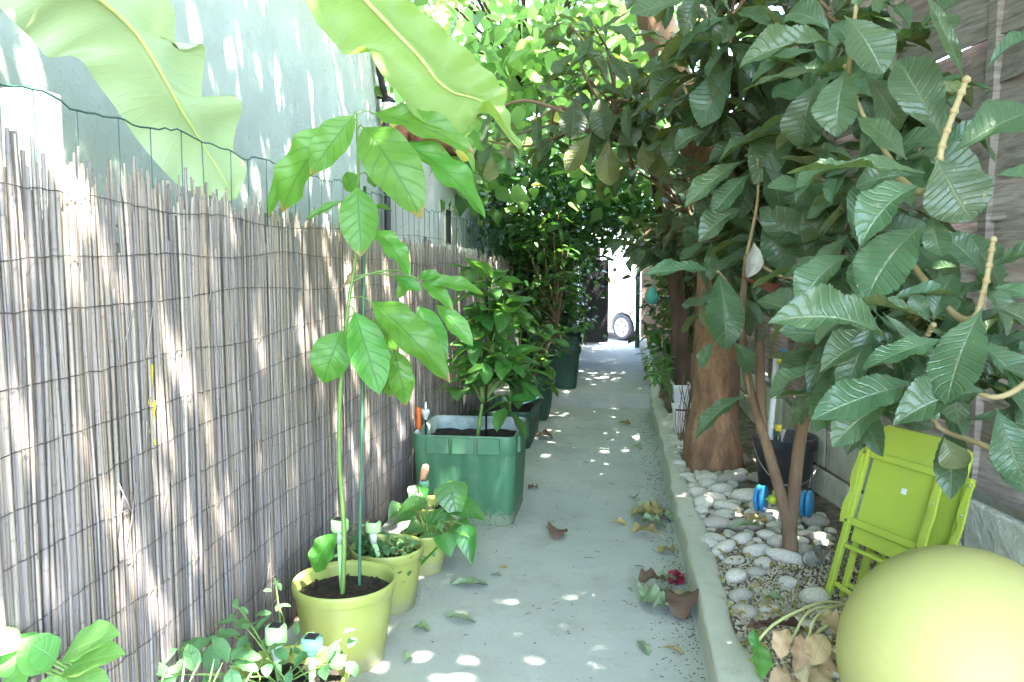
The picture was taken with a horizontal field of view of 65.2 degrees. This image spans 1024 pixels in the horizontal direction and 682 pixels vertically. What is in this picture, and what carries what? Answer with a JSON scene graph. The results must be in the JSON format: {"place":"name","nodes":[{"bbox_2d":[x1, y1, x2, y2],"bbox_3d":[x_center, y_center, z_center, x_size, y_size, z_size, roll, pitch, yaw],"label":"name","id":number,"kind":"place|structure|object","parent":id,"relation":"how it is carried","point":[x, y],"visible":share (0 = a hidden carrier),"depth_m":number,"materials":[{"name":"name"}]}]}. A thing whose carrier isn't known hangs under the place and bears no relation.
{"place":"outdoors","nodes":[
{"label":"outdoors","id":0,"kind":"place"},
{"bbox_2d":[283,407,709,681],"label":"path","id":1,"kind":"structure","parent":0,"point":[507,630],"depth_m":3.49,"materials":[{"name":"concrete"}]},
{"bbox_2d":[0,620,124,681],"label":"leafy plant","id":2,"kind":"object","parent":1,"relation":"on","point":[93,647],"visible":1,"depth_m":1.59,"materials":[{"name":"green plant"}]},
{"bbox_2d":[0,118,513,681],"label":"reed screen","id":3,"kind":"object","parent":1,"relation":"on","point":[218,318],"visible":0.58,"depth_m":2.26,"materials":[{"name":"wicker"}]},
{"bbox_2d":[223,644,348,681],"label":"plant pot","id":4,"kind":"object","parent":1,"relation":"on","point":[340,675],"visible":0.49,"depth_m":2.31,"materials":[{"name":"plastic"}]},
{"bbox_2d":[161,658,254,681],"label":"grass tuft","id":5,"kind":"object","parent":4,"relation":"in","point":[210,676],"visible":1,"depth_m":2.12,"materials":[{"name":"plant"}]},
{"bbox_2d":[156,578,359,681],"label":"mint plant","id":6,"kind":"object","parent":4,"relation":"in","point":[244,654],"visible":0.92,"depth_m":2.20,"materials":[{"name":"green plant"}]},
{"bbox_2d":[265,622,286,681],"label":"solar light","id":7,"kind":"object","parent":4,"relation":"in","point":[275,632],"visible":0.83,"depth_m":2.24,"materials":[{"name":"white plastic"}]},
{"bbox_2d":[301,633,322,681],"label":"solar light","id":8,"kind":"object","parent":4,"relation":"in","point":[311,644],"visible":1,"depth_m":2.19,"materials":[{"name":"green plastic"}]},
{"bbox_2d":[291,560,395,675],"bbox_3d":[-0.594,0.990,2.848,0.364,0.300,0.364,1,5,8],"label":"plant pot","id":9,"kind":"object","parent":1,"relation":"on","point":[328,611],"visible":0.9,"depth_m":2.75,"materials":[{"name":"plastic"}]},
{"bbox_2d":[330,517,348,583],"bbox_3d":[-0.611,0.791,2.852,0.064,0.325,0.064,1,5,8],"label":"solar light","id":10,"kind":"object","parent":9,"relation":"in","point":[335,523],"visible":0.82,"depth_m":2.83,"materials":[{"name":"white plastic"}]},
{"bbox_2d":[358,186,365,585],"bbox_3d":[-0.533,0.202,2.865,0.020,1.500,0.096,2,6,21],"label":"plant cane","id":11,"kind":"object","parent":9,"relation":"in","point":[361,436],"visible":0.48,"depth_m":2.86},
{"bbox_2d":[268,103,484,593],"bbox_3d":[-0.504,0.055,2.748,0.803,1.722,0.336,1,5,8],"label":"young avocado tree","id":12,"kind":"object","parent":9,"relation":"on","point":[392,159],"visible":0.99,"depth_m":2.70,"materials":[{"name":"green plant"}]},
{"bbox_2d":[350,533,423,615],"bbox_3d":[-0.513,0.967,3.301,0.300,0.260,0.300,1,5,8],"label":"plant pot","id":13,"kind":"object","parent":1,"relation":"on","point":[403,597],"visible":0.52,"depth_m":3.22,"materials":[{"name":"plastic"}]},
{"bbox_2d":[365,519,380,557],"bbox_3d":[-0.555,0.840,3.213,0.064,0.241,0.064,-3,6,-30],"label":"solar light","id":14,"kind":"object","parent":13,"relation":"in","point":[373,528],"visible":0.95,"depth_m":3.19,"materials":[{"name":"white plastic"}]},
{"bbox_2d":[325,522,425,582],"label":"seedlings","id":15,"kind":"object","parent":13,"relation":"in","point":[387,550],"visible":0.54,"depth_m":3.29,"materials":[{"name":"green plant"}]},
{"bbox_2d":[402,523,447,575],"bbox_3d":[-0.399,0.966,3.691,0.210,0.190,0.210,1,5,8],"label":"plant pot","id":16,"kind":"object","parent":1,"relation":"on","point":[431,565],"visible":0.42,"depth_m":3.62,"materials":[{"name":"plastic"}]},
{"bbox_2d":[388,480,485,564],"bbox_3d":[-0.353,0.822,3.714,0.487,0.350,0.298,1,5,8],"label":"arrowhead plant","id":17,"kind":"object","parent":16,"relation":"in","point":[454,500],"visible":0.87,"depth_m":3.67,"materials":[{"name":"green plant"}]},
{"bbox_2d":[413,495,454,529],"bbox_3d":[-0.393,0.917,3.979,0.244,0.235,0.244,1,5,8],"label":"plant pot","id":18,"kind":"object","parent":1,"relation":"on","point":[431,498],"visible":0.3,"depth_m":3.92,"materials":[{"name":"plastic"}]},
{"bbox_2d":[444,611,476,622],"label":"fallen leaf","id":19,"kind":"object","parent":1,"relation":"on","point":[464,615],"visible":1,"depth_m":3.17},
{"bbox_2d":[450,576,487,584],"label":"fallen leaf","id":20,"kind":"object","parent":1,"relation":"on","point":[468,580],"visible":1,"depth_m":3.50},
{"bbox_2d":[413,415,528,525],"bbox_3d":[-0.224,0.728,4.572,0.598,0.500,0.603,1,5,8],"label":"planter box","id":21,"kind":"object","parent":1,"relation":"on","point":[489,469],"visible":0.83,"depth_m":4.30,"materials":[{"name":"green plastic"}]},
{"bbox_2d":[421,401,429,434],"bbox_3d":[-0.479,0.462,4.445,0.052,0.254,0.052,1,5,8],"label":"solar light","id":22,"kind":"object","parent":21,"relation":"in","point":[425,410],"visible":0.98,"depth_m":4.42,"materials":[{"name":"white plastic"}]},
{"bbox_2d":[485,250,488,436],"bbox_3d":[-0.143,0.047,4.508,0.012,1.110,0.062,1,5,12],"label":"plant cane","id":23,"kind":"object","parent":21,"relation":"in","point":[487,251],"visible":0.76,"depth_m":4.50,"materials":[{"name":"green paint"}]},
{"bbox_2d":[436,258,554,437],"bbox_3d":[-0.113,0.064,4.499,0.712,1.059,0.793,1,5,8],"label":"potted shrub","id":24,"kind":"object","parent":21,"relation":"on","point":[475,364],"visible":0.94,"depth_m":4.47,"materials":[{"name":"green plant"}]},
{"bbox_2d":[475,394,541,448],"bbox_3d":[-0.016,0.649,6.497,0.456,0.300,0.836,1,5,8],"label":"planter box","id":25,"kind":"object","parent":1,"relation":"on","point":[529,411],"visible":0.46,"depth_m":6.50,"materials":[{"name":"green plastic"}]},
{"bbox_2d":[495,312,569,411],"bbox_3d":[0.042,0.173,6.447,0.723,0.840,0.822,-1,5,-6],"label":"potted shrub","id":26,"kind":"object","parent":25,"relation":"on","point":[515,324],"visible":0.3,"depth_m":6.54,"materials":[{"name":"green plant"}]},
{"bbox_2d":[512,371,555,420],"bbox_3d":[0.189,0.511,7.435,0.411,0.400,0.502,1,5,8],"label":"planter box","id":27,"kind":"object","parent":1,"relation":"on","point":[545,408],"visible":0.27,"depth_m":7.23,"materials":[{"name":"green plastic"}]},
{"bbox_2d":[521,323,579,376],"bbox_3d":[0.305,0.125,7.412,0.514,0.581,0.656,4,7,39],"label":"potted shrub","id":28,"kind":"object","parent":27,"relation":"on","point":[559,353],"visible":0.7,"depth_m":7.43,"materials":[{"name":"green plant"}]},
{"bbox_2d":[547,521,567,539],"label":"fallen leaf","id":29,"kind":"object","parent":1,"relation":"on","point":[555,533],"visible":1,"depth_m":4.12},
{"bbox_2d":[416,414,703,681],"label":"leaf litter","id":30,"kind":"object","parent":1,"relation":"on","point":[631,542],"visible":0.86,"depth_m":3.84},
{"bbox_2d":[630,522,659,533],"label":"fallen leaf","id":31,"kind":"object","parent":1,"relation":"on","point":[638,527],"visible":1,"depth_m":4.15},
{"bbox_2d":[630,500,659,517],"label":"fallen leaf","id":32,"kind":"object","parent":1,"relation":"on","point":[646,507],"visible":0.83,"depth_m":4.40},
{"bbox_2d":[639,584,664,607],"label":"fallen leaf","id":33,"kind":"object","parent":1,"relation":"on","point":[653,593],"visible":0.95,"depth_m":3.28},
{"bbox_2d":[638,567,666,582],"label":"fallen leaf","id":34,"kind":"object","parent":1,"relation":"on","point":[645,576],"visible":0.97,"depth_m":3.45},
{"bbox_2d":[639,512,665,527],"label":"fallen leaf","id":35,"kind":"object","parent":1,"relation":"on","point":[649,518],"visible":1,"depth_m":4.31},
{"bbox_2d":[667,569,685,584],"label":"red flower","id":36,"kind":"object","parent":1,"relation":"on","point":[680,577],"visible":0.84,"depth_m":3.52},
{"bbox_2d":[666,588,698,619],"bbox_3d":[0.674,1.035,3.226,0.140,0.095,0.182,-3,6,-28],"label":"fallen leaf","id":37,"kind":"object","parent":1,"relation":"on","point":[681,605],"visible":1,"depth_m":3.19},
{"bbox_2d":[494,342,650,408],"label":"path","id":38,"kind":"structure","parent":0,"point":[611,374],"depth_m":8.69,"materials":[{"name":"concrete"}]},
{"bbox_2d":[517,257,533,363],"bbox_3d":[0.173,-0.337,10.188,0.070,1.466,1.415,1,5,8],"label":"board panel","id":39,"kind":"object","parent":38,"relation":"on","point":[524,293],"visible":0.02,"depth_m":9.81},
{"bbox_2d":[525,332,582,370],"bbox_3d":[0.518,0.130,9.746,0.684,0.420,0.583,1,5,8],"label":"planter box","id":40,"kind":"object","parent":38,"relation":"on","point":[575,337],"visible":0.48,"depth_m":9.52,"materials":[{"name":"green plastic"}]},
{"bbox_2d":[512,214,585,328],"bbox_3d":[0.361,-0.785,9.900,1.118,1.592,1.246,1,5,8],"label":"citrus tree","id":41,"kind":"object","parent":40,"relation":"on","point":[572,314],"visible":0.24,"depth_m":9.77,"materials":[{"name":"green plant"}]},
{"bbox_2d":[465,131,659,323],"bbox_3d":[0.696,-1.330,10.639,3.730,3.274,5.032,1,5,8],"label":"citrus tree","id":42,"kind":"object","parent":38,"relation":"on","point":[584,238],"visible":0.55,"depth_m":9.13,"materials":[{"name":"green plant"}]},
{"bbox_2d":[546,342,580,388],"bbox_3d":[0.538,0.251,8.286,0.350,0.450,0.380,1,5,8],"label":"planter box","id":43,"kind":"object","parent":38,"relation":"on","point":[565,367],"visible":0.66,"depth_m":8.13,"materials":[{"name":"green plastic"}]},
{"bbox_2d":[512,208,580,338],"bbox_3d":[0.365,-0.617,8.433,0.752,1.531,0.945,1,5,8],"label":"citrus tree","id":44,"kind":"object","parent":43,"relation":"in","point":[547,306],"visible":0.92,"depth_m":8.30,"materials":[{"name":"green plant"}]},
{"bbox_2d":[578,255,608,342],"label":"gate","id":45,"kind":"structure","parent":38,"relation":"on","point":[600,329],"depth_m":12.77,"materials":[{"name":"metal"}]},
{"bbox_2d":[635,265,640,347],"bbox_3d":[1.919,-0.697,12.234,0.080,1.615,0.085,1,5,8],"label":"gate post","id":46,"kind":"object","parent":38,"relation":"on","point":[637,306],"visible":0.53,"depth_m":12.23,"materials":[{"name":"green metal"}]},
{"bbox_2d":[507,152,679,259],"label":"street building","id":47,"kind":"structure","parent":0,"point":[618,253],"depth_m":26.62,"materials":[{"name":"paint"}]},
{"bbox_2d":[608,329,640,341],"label":"street","id":48,"kind":"structure","parent":0,"point":[612,337],"depth_m":19.04,"materials":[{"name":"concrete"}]},
{"bbox_2d":[578,260,640,340],"bbox_3d":[2.351,-1.079,19.953,1.665,1.860,4.519,-4,7,-37],"label":"parked van","id":49,"kind":"object","parent":48,"relation":"on","point":[621,308],"visible":0.2,"depth_m":18.38,"materials":[{"name":"white paint"}]},
{"bbox_2d":[287,369,1022,629],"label":"garden ground","id":50,"kind":"structure","parent":0,"point":[292,622],"depth_m":3.18,"materials":[{"name":"soil"}]},
{"bbox_2d":[0,0,390,576],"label":"house","id":51,"kind":"structure","parent":50,"relation":"on","point":[284,71],"depth_m":4.81,"materials":[{"name":"paint"}]},
{"bbox_2d":[377,96,395,109],"bbox_3d":[-1.176,-2.119,7.256,0.249,0.212,0.140,1,5,8],"label":"wall lamp","id":52,"kind":"object","parent":51,"relation":"attached to","point":[387,101],"visible":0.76,"depth_m":7.20,"materials":[{"name":"white paint"}]},
{"bbox_2d":[0,87,476,514],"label":"wall","id":53,"kind":"structure","parent":50,"relation":"on","point":[17,114],"depth_m":2.03,"materials":[{"name":"beige paint"}]},
{"bbox_2d":[0,83,507,460],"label":"wire fence","id":54,"kind":"object","parent":50,"relation":"on","point":[115,117],"visible":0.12,"depth_m":2.67,"materials":[{"name":"metal"}]},
{"bbox_2d":[0,0,521,200],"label":"banana plant","id":55,"kind":"object","parent":50,"relation":"on","point":[143,66],"visible":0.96,"depth_m":2.71,"materials":[{"name":"green plant"}]},
{"bbox_2d":[381,123,497,265],"bbox_3d":[-1.694,-0.960,9.421,2.625,2.960,3.682,1,5,8],"label":"annex","id":56,"kind":"object","parent":50,"relation":"on","point":[404,224],"visible":0.14,"depth_m":7.65,"materials":[{"name":"paint"}]},
{"bbox_2d":[442,205,452,245],"bbox_3d":[-0.665,-1.161,8.138,0.054,0.420,0.380,1,5,8],"label":"window","id":57,"kind":"structure","parent":56,"relation":"in","point":[448,221],"depth_m":8.16,"materials":[{"name":"glass"}]},
{"bbox_2d":[491,220,607,359],"bbox_3d":[0.350,-0.690,11.402,2.050,2.299,3.095,1,5,8],"label":"laurel bush","id":58,"kind":"object","parent":50,"relation":"on","point":[581,311],"visible":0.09,"depth_m":10.82,"materials":[{"name":"green plant"}]},
{"bbox_2d":[374,0,755,256],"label":"mulberry tree","id":59,"kind":"object","parent":50,"relation":"on","point":[517,64],"visible":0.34,"depth_m":8.27,"materials":[{"name":"green plant"}]},
{"bbox_2d":[640,232,670,339],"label":"side wall","id":60,"kind":"structure","parent":50,"relation":"on","point":[647,319],"depth_m":12.83,"materials":[{"name":"pink paint"}]},
{"bbox_2d":[477,0,932,472],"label":"loquat tree","id":61,"kind":"object","parent":50,"relation":"on","point":[665,80],"visible":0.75,"depth_m":4.55,"materials":[{"name":"green plant"}]},
{"bbox_2d":[651,398,764,681],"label":"kerb","id":62,"kind":"structure","parent":50,"relation":"on","point":[726,654],"depth_m":3.28,"materials":[{"name":"concrete"}]},
{"bbox_2d":[739,367,795,429],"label":"block wall","id":63,"kind":"structure","parent":50,"relation":"on","point":[783,416],"depth_m":5.73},
{"bbox_2d":[735,45,820,405],"bbox_3d":[2.385,-1.170,8.654,0.118,2.519,8.125,1,5,8],"label":"wooden fence","id":64,"kind":"object","parent":63,"relation":"on","point":[764,330],"visible":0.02,"depth_m":6.18,"materials":[{"name":"wood"}]},
{"bbox_2d":[808,422,1023,565],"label":"block wall","id":65,"kind":"structure","parent":50,"relation":"on","point":[990,528],"depth_m":3.15,"materials":[{"name":"concrete"}]},
{"bbox_2d":[817,0,1023,521],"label":"wooden fence","id":66,"kind":"object","parent":65,"relation":"on","point":[983,28],"visible":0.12,"depth_m":3.09,"materials":[{"name":"wood"}]},
{"bbox_2d":[380,0,966,137],"label":"sky","id":67,"kind":"structure","parent":0,"point":[781,11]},
{"bbox_2d":[647,340,889,681],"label":"planting bed","id":68,"kind":"object","parent":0,"point":[830,510],"visible":0.06,"depth_m":3.73,"materials":[{"name":"stone"}]},
{"bbox_2d":[639,336,661,398],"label":"kerb","id":69,"kind":"structure","parent":68,"relation":"on","point":[655,391],"depth_m":8.74,"materials":[{"name":"concrete"}]},
{"bbox_2d":[639,308,671,372],"bbox_3d":[1.601,0.032,8.614,0.502,0.797,0.699,2,6,24],"label":"leafy weed","id":70,"kind":"object","parent":68,"relation":"on","point":[652,335],"visible":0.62,"depth_m":8.53,"materials":[{"name":"green plant"}]},
{"bbox_2d":[635,347,675,402],"bbox_3d":[1.305,0.348,7.113,0.404,0.609,0.867,2,6,20],"label":"fern","id":71,"kind":"object","parent":68,"relation":"on","point":[666,377],"visible":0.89,"depth_m":6.98,"materials":[{"name":"green plant"}]},
{"bbox_2d":[622,122,696,408],"bbox_3d":[1.972,-0.823,8.518,1.596,2.661,2.869,1,5,8],"label":"privet tree","id":72,"kind":"object","parent":68,"relation":"on","point":[678,292],"visible":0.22,"depth_m":7.33,"materials":[{"name":"brown plant"}]},
{"bbox_2d":[645,275,658,315],"bbox_3d":[1.424,-0.704,8.082,0.139,0.902,0.201,3,6,25],"label":"hanging ornament","id":73,"kind":"object","parent":72,"relation":"hanging from","point":[651,297],"visible":0.9,"depth_m":8.04,"materials":[{"name":"ceramic"}]},
{"bbox_2d":[644,125,694,360],"bbox_3d":[2.410,-1.274,10.324,1.632,3.121,4.114,1,5,8],"label":"privet tree","id":74,"kind":"object","parent":68,"relation":"on","point":[667,296],"depth_m":10.82,"materials":[{"name":"green plant"}]},
{"bbox_2d":[671,403,690,432],"bbox_3d":[1.318,0.594,6.161,0.158,0.170,0.378,1,5,8],"label":"white trough","id":75,"kind":"object","parent":68,"relation":"on","point":[679,421],"visible":0.47,"depth_m":6.02,"materials":[{"name":"plastic"}]},
{"bbox_2d":[671,381,690,402],"bbox_3d":[1.524,0.460,7.235,0.158,0.170,0.378,1,5,8],"label":"white trough","id":76,"kind":"object","parent":68,"relation":"on","point":[676,394],"visible":0.48,"depth_m":7.07,"materials":[{"name":"plastic"}]},
{"bbox_2d":[675,376,691,440],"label":"dry stems","id":77,"kind":"object","parent":68,"relation":"on","point":[686,415],"visible":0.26,"depth_m":5.77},
{"bbox_2d":[688,486,708,497],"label":"river stone","id":78,"kind":"object","parent":68,"relation":"on","point":[695,491],"visible":0.53,"depth_m":4.53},
{"bbox_2d":[693,495,712,509],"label":"river stone","id":79,"kind":"object","parent":68,"relation":"on","point":[706,501],"visible":0.69,"depth_m":4.32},
{"bbox_2d":[702,516,730,528],"bbox_3d":[1.033,0.916,4.027,0.156,0.069,0.087,1,9,2],"label":"river stone","id":80,"kind":"object","parent":68,"relation":"on","point":[720,522],"visible":0.86,"depth_m":4.00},
{"bbox_2d":[708,483,732,493],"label":"river stone","id":81,"kind":"object","parent":68,"relation":"on","point":[722,488],"visible":0.59,"depth_m":4.58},
{"bbox_2d":[711,539,735,552],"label":"river stone","id":82,"kind":"object","parent":68,"relation":"on","point":[727,545],"visible":0.81,"depth_m":3.66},
{"bbox_2d":[714,508,736,518],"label":"river stone","id":83,"kind":"object","parent":68,"relation":"on","point":[725,512],"visible":0.66,"depth_m":4.15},
{"bbox_2d":[712,499,743,511],"bbox_3d":[1.165,0.899,4.303,0.178,0.082,0.108,13,-1,-5],"label":"river stone","id":84,"kind":"object","parent":68,"relation":"on","point":[719,504],"visible":0.7,"depth_m":4.26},
{"bbox_2d":[716,472,747,482],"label":"river stone","id":85,"kind":"object","parent":68,"relation":"on","point":[727,476],"visible":0.69,"depth_m":4.83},
{"bbox_2d":[725,568,746,582],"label":"river stone","id":86,"kind":"object","parent":68,"relation":"on","point":[736,575],"visible":0.93,"depth_m":3.31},
{"bbox_2d":[728,587,752,601],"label":"river stone","id":87,"kind":"object","parent":68,"relation":"on","point":[740,594],"visible":0.87,"depth_m":3.12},
{"bbox_2d":[731,532,751,543],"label":"river stone","id":88,"kind":"object","parent":68,"relation":"on","point":[743,537],"visible":0.75,"depth_m":3.77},
{"bbox_2d":[730,488,754,502],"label":"river stone","id":89,"kind":"object","parent":68,"relation":"on","point":[744,495],"visible":0.46,"depth_m":4.42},
{"bbox_2d":[731,603,758,618],"bbox_3d":[0.874,1.016,3.001,0.106,0.063,0.084,-1,6,-4],"label":"river stone","id":90,"kind":"object","parent":68,"relation":"on","point":[749,609],"visible":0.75,"depth_m":2.98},
{"bbox_2d":[727,518,763,530],"bbox_3d":[1.160,0.917,3.987,0.180,0.067,0.089,-3,-5,8],"label":"river stone","id":91,"kind":"object","parent":68,"relation":"on","point":[731,523],"visible":0.58,"depth_m":3.96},
{"bbox_2d":[744,566,766,575],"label":"river stone","id":92,"kind":"object","parent":68,"relation":"on","point":[755,571],"visible":0.77,"depth_m":3.39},
{"bbox_2d":[742,544,770,556],"bbox_3d":[1.119,0.959,3.648,0.143,0.068,0.091,1,14,2],"label":"river stone","id":93,"kind":"object","parent":68,"relation":"on","point":[756,550],"visible":0.61,"depth_m":3.62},
{"bbox_2d":[753,556,771,569],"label":"river stone","id":94,"kind":"object","parent":68,"relation":"on","point":[764,561],"visible":0.75,"depth_m":3.45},
{"bbox_2d":[758,509,781,521],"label":"river stone","id":95,"kind":"object","parent":68,"relation":"on","point":[771,514],"visible":0.38,"depth_m":4.08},
{"bbox_2d":[753,485,814,517],"bbox_3d":[1.363,0.803,4.016,0.281,0.147,0.136,4,6,34],"label":"toy axle","id":96,"kind":"object","parent":95,"relation":"on","point":[762,498],"visible":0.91,"depth_m":4.02,"materials":[{"name":"blue plastic"}]},
{"bbox_2d":[767,534,781,546],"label":"river stone","id":97,"kind":"object","parent":68,"relation":"on","point":[774,540],"visible":0.78,"depth_m":3.72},
{"bbox_2d":[681,436,875,671],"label":"dry leaf litter","id":98,"kind":"object","parent":68,"relation":"on","point":[760,632],"visible":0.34,"depth_m":3.15,"materials":[{"name":"plant"}]},
{"bbox_2d":[750,616,804,630],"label":"fallen leaf","id":99,"kind":"object","parent":98,"relation":"on","point":[792,621],"visible":0.84,"depth_m":2.75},
{"bbox_2d":[764,548,804,564],"bbox_3d":[1.219,0.959,3.545,0.200,0.066,0.089,11,8,21],"label":"river stone","id":100,"kind":"object","parent":68,"relation":"on","point":[779,554],"visible":0.7,"depth_m":3.52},
{"bbox_2d":[752,429,819,494],"bbox_3d":[1.552,0.709,4.552,0.361,0.345,0.414,1,5,8],"label":"bucket","id":101,"kind":"object","parent":68,"relation":"on","point":[782,448],"visible":0.52,"depth_m":4.46,"materials":[{"name":"grey plastic"}]},
{"bbox_2d":[768,348,784,439],"bbox_3d":[1.527,0.501,4.556,0.112,0.920,0.173,-2,6,-17],"label":"toy stick","id":102,"kind":"object","parent":101,"relation":"in","point":[772,406],"visible":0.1,"depth_m":4.59,"materials":[{"name":"white plastic"}]},
{"bbox_2d":[778,575,797,587],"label":"river stone","id":103,"kind":"object","parent":68,"relation":"on","point":[788,581],"visible":0.74,"depth_m":3.26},
{"bbox_2d":[748,600,844,681],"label":"wilted plant","id":104,"kind":"object","parent":68,"relation":"on","point":[810,653],"visible":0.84,"depth_m":2.34,"materials":[{"name":"beige plant"}]},
{"bbox_2d":[799,587,829,603],"bbox_3d":[1.183,0.999,3.129,0.113,0.068,0.097,0,6,8],"label":"river stone","id":105,"kind":"object","parent":68,"relation":"on","point":[811,595],"visible":0.81,"depth_m":3.11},
{"bbox_2d":[802,514,829,526],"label":"river stone","id":106,"kind":"object","parent":68,"relation":"on","point":[820,520],"visible":0.77,"depth_m":4.00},
{"bbox_2d":[802,544,831,566],"bbox_3d":[1.347,0.933,3.507,0.068,0.068,0.210,5,7,44],"label":"stone","id":107,"kind":"object","parent":68,"relation":"on","point":[817,555],"visible":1,"depth_m":3.45,"materials":[{"name":"white"}]},
{"bbox_2d":[807,531,835,541],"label":"river stone","id":108,"kind":"object","parent":68,"relation":"on","point":[815,535],"visible":0.76,"depth_m":3.79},
{"bbox_2d":[643,0,1023,552],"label":"loquat tree","id":109,"kind":"object","parent":68,"relation":"on","point":[864,313],"visible":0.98,"depth_m":2.21,"materials":[{"name":"green plant"}]},
{"bbox_2d":[825,425,941,596],"bbox_3d":[1.415,0.685,3.020,0.238,0.687,0.401,-2,6,-22],"label":"folding chair","id":110,"kind":"object","parent":68,"relation":"on","point":[897,512],"visible":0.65,"depth_m":3.04,"materials":[{"name":"paint"}]},
{"bbox_2d":[855,449,975,584],"bbox_3d":[1.536,0.732,3.054,0.238,0.687,0.401,-2,6,-22],"label":"folding chair","id":111,"kind":"object","parent":68,"relation":"on","point":[947,528],"visible":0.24,"depth_m":2.94,"materials":[{"name":"paint"}]},
{"bbox_2d":[836,545,1023,681],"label":"exercise ball","id":112,"kind":"object","parent":68,"relation":"on","point":[943,613],"visible":1,"depth_m":1.91,"materials":[{"name":"plastic"}]},
{"bbox_2d":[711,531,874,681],"bbox_3d":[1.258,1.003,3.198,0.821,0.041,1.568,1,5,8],"label":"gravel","id":113,"kind":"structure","parent":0,"point":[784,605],"depth_m":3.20,"materials":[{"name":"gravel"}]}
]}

